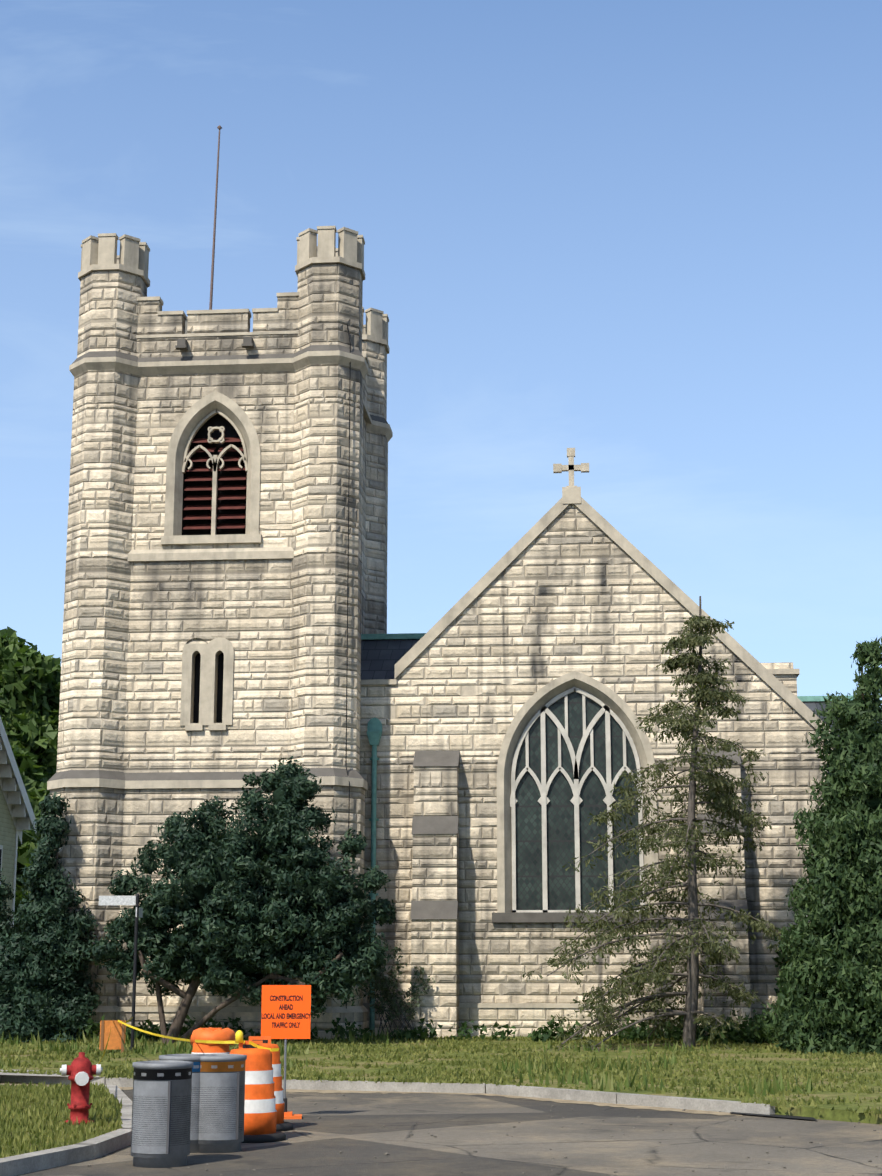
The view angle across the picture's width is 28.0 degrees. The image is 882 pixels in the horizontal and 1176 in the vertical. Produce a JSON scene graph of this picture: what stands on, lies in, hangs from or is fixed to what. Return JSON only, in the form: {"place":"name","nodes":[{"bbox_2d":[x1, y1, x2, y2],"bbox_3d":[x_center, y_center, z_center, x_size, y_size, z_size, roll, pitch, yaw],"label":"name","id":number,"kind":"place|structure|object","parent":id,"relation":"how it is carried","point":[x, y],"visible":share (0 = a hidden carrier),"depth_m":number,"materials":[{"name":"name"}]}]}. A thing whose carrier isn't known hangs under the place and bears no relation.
{"place":"outdoors","nodes":[
{"label":"outdoors","id":0,"kind":"place"},
{"bbox_2d":[0,1079,122,1157],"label":"verge","id":1,"kind":"structure","parent":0,"point":[46,1124],"depth_m":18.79,"materials":[{"name":"green plant"}]},
{"bbox_2d":[60,1052,101,1124],"bbox_3d":[-4.039,5.611,19.844,0.397,0.780,0.398,-8,-14,32],"label":"fire hydrant","id":2,"kind":"object","parent":1,"relation":"on","point":[81,1070],"visible":0.9,"depth_m":19.77,"materials":[{"name":"red metal"}]},
{"bbox_2d":[47,125,392,1039],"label":"church tower","id":3,"kind":"structure","parent":0,"point":[225,579],"depth_m":41.01,"materials":[{"name":"beige stone"}]},
{"bbox_2d":[0,1026,881,1124],"bbox_3d":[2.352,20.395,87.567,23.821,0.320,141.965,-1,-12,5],"label":"lawn","id":4,"kind":"structure","parent":0,"point":[837,1113],"depth_m":29.84,"materials":[{"name":"plant"}]},
{"bbox_2d":[0,792,104,1042],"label":"evergreen shrub","id":5,"kind":"object","parent":4,"relation":"on","point":[72,983],"depth_m":38.14,"materials":[{"name":"green plant"}]},
{"bbox_2d":[99,1020,125,1052],"bbox_3d":[-6.295,8.626,33.885,0.480,0.660,0.060,2,-12,-9],"label":"barricade","id":6,"kind":"object","parent":4,"relation":"on","point":[117,1034],"visible":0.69,"depth_m":33.88,"materials":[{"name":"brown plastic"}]},
{"bbox_2d":[99,894,142,1049],"bbox_3d":[-6.378,7.632,35.051,0.840,3.090,0.480,-1,-12,5],"label":"street sign pole","id":7,"kind":"object","parent":4,"relation":"on","point":[118,900],"visible":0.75,"depth_m":35.05,"materials":[{"name":"black"}]},
{"bbox_2d":[84,756,396,1043],"bbox_3d":[-4.184,6.536,37.007,6.498,6.060,3.024,-1,-12,5],"label":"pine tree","id":8,"kind":"object","parent":4,"relation":"on","point":[272,882],"depth_m":36.51,"materials":[{"name":"green plant"}]},
{"bbox_2d":[358,944,435,1038],"bbox_3d":[-0.968,8.799,38.692,1.692,2.158,0.865,-1,-12,5],"label":"shrub","id":9,"kind":"object","parent":4,"relation":"on","point":[384,986],"depth_m":38.61,"materials":[{"name":"green plant"}]},
{"bbox_2d":[79,948,791,1044],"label":"low hedge plants","id":10,"kind":"object","parent":4,"relation":"on","point":[746,1033],"visible":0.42,"depth_m":37.64,"materials":[{"name":"green plant"}]},
{"bbox_2d":[522,596,791,1051],"bbox_3d":[4.580,4.974,36.677,5.651,9.558,6.170,-1,-12,5],"label":"conifer tree","id":11,"kind":"object","parent":4,"relation":"on","point":[705,680],"depth_m":35.77,"materials":[{"name":"green plant"}]},
{"bbox_2d":[749,637,881,1054],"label":"cedar tree","id":12,"kind":"object","parent":4,"relation":"on","point":[829,871],"depth_m":33.68,"materials":[{"name":"green plant"}]},
{"bbox_2d":[0,0,881,699],"label":"sky","id":13,"kind":"structure","parent":0,"point":[641,238],"materials":[{"name":"blue"}]},
{"bbox_2d":[3,1085,881,1175],"bbox_3d":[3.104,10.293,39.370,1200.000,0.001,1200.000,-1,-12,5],"label":"asphalt ground","id":14,"kind":"structure","parent":0,"point":[462,1127],"depth_m":18.84,"materials":[{"name":"grey asphalt"}]},
{"bbox_2d":[0,717,35,927],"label":"neighbour house","id":15,"kind":"structure","parent":14,"relation":"on","point":[17,816],"depth_m":52.73,"materials":[{"name":"white paint"}]},
{"bbox_2d":[0,626,60,935],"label":"tree","id":16,"kind":"object","parent":14,"relation":"on","point":[30,679],"visible":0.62,"depth_m":66.77,"materials":[{"name":"green plant"}]},
{"bbox_2d":[0,1085,131,1175],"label":"kerb","id":17,"kind":"structure","parent":14,"relation":"on","point":[94,1147],"depth_m":17.20,"materials":[{"name":"concrete"}]},
{"bbox_2d":[131,1060,193,1167],"bbox_3d":[-2.690,5.053,17.023,0.584,0.958,0.584,-4,-13,20],"label":"trash can","id":18,"kind":"object","parent":14,"relation":"on","point":[161,1117],"visible":1,"depth_m":16.80,"materials":[{"name":"black metal"}]},
{"bbox_2d":[159,1054,214,1152],"bbox_3d":[-2.639,5.324,18.297,0.584,0.958,0.584,1,-12,-3],"label":"trash can","id":19,"kind":"object","parent":14,"relation":"on","point":[194,1125],"visible":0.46,"depth_m":18.08,"materials":[{"name":"black metal"}]},
{"bbox_2d":[190,1027,234,1053],"bbox_3d":[-3.050,6.361,23.405,0.820,1.054,0.820,3,-12,-12],"label":"traffic drum","id":20,"kind":"object","parent":14,"relation":"on","point":[218,1034],"visible":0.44,"depth_m":23.29,"materials":[{"name":"orange plastic"}]},
{"bbox_2d":[191,1054,246,1152],"bbox_3d":[-2.314,5.326,18.304,0.584,0.958,0.584,2,-12,-9],"label":"trash can","id":21,"kind":"object","parent":14,"relation":"on","point":[222,1103],"visible":0.88,"depth_m":18.07,"materials":[{"name":"black metal"}]},
{"bbox_2d":[229,1041,285,1142],"bbox_3d":[-2.107,5.528,19.480,0.820,1.050,0.820,3,-12,-12],"label":"traffic drum","id":22,"kind":"object","parent":14,"relation":"on","point":[260,1114],"visible":0.58,"depth_m":19.26,"materials":[{"name":"orange plastic"},{"name":"white reflective sheeting"},{"name":"rubber"}]},
{"bbox_2d":[98,1017,278,1063],"bbox_3d":[-4.867,6.819,26.814,1.998,0.540,16.007,3,-12,-15],"label":"caution tape","id":23,"kind":"object","parent":22,"relation":"attached to","point":[211,1041],"visible":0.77,"depth_m":23.92,"materials":[{"name":"yellow plastic"}]},
{"bbox_2d":[235,1030,242,1042],"bbox_3d":[-2.231,4.960,19.560,0.083,0.135,0.083,-6,-13,27],"label":"warning light","id":24,"kind":"object","parent":22,"relation":"on","point":[238,1036],"visible":1,"depth_m":19.53,"materials":[{"name":"yellow plastic"}]},
{"bbox_2d":[249,1036,292,1131],"bbox_3d":[-2.129,5.783,20.679,0.820,1.050,0.820,3,-12,-12],"label":"traffic drum","id":25,"kind":"object","parent":14,"relation":"on","point":[282,1125],"visible":0.23,"depth_m":20.56,"materials":[{"name":"orange plastic"}]},
{"bbox_2d":[261,985,310,1118],"bbox_3d":[-1.955,5.821,22.228,0.622,1.620,0.320,1,-12,-3],"label":"construction sign","id":26,"kind":"object","parent":14,"relation":"on","point":[285,1012],"visible":1,"depth_m":22.30,"materials":[{"name":"orange metal"}]},
{"bbox_2d":[0,1081,742,1115],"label":"curb","id":27,"kind":"structure","parent":14,"relation":"on","point":[542,1099],"depth_m":25.22,"materials":[{"name":"grey concrete"}]},
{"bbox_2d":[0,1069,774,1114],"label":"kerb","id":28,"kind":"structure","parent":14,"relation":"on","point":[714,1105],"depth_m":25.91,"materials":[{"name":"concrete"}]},
{"bbox_2d":[87,1094,878,1175],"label":"road debris","id":29,"kind":"object","parent":14,"relation":"on","point":[386,1153],"visible":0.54,"depth_m":18.61,"materials":[{"name":"stone"}]},
{"bbox_2d":[361,633,852,785],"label":"church roofs and wings","id":30,"kind":"structure","parent":14,"relation":"on","point":[382,655],"depth_m":43.66},
{"bbox_2d":[730,1112,816,1119],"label":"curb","id":31,"kind":"structure","parent":14,"relation":"on","point":[789,1116],"depth_m":22.09,"materials":[{"name":"black concrete"}]},
{"bbox_2d":[360,448,832,1037],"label":"church facade","id":32,"kind":"structure","parent":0,"point":[518,696],"depth_m":40.67,"materials":[{"name":"beige stone"}]},
{"bbox_2d":[367,718,381,1035],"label":"downspout","id":33,"kind":"object","parent":32,"relation":"attached to","point":[374,729],"visible":0.69,"depth_m":40.78,"materials":[{"name":"teal metal"}]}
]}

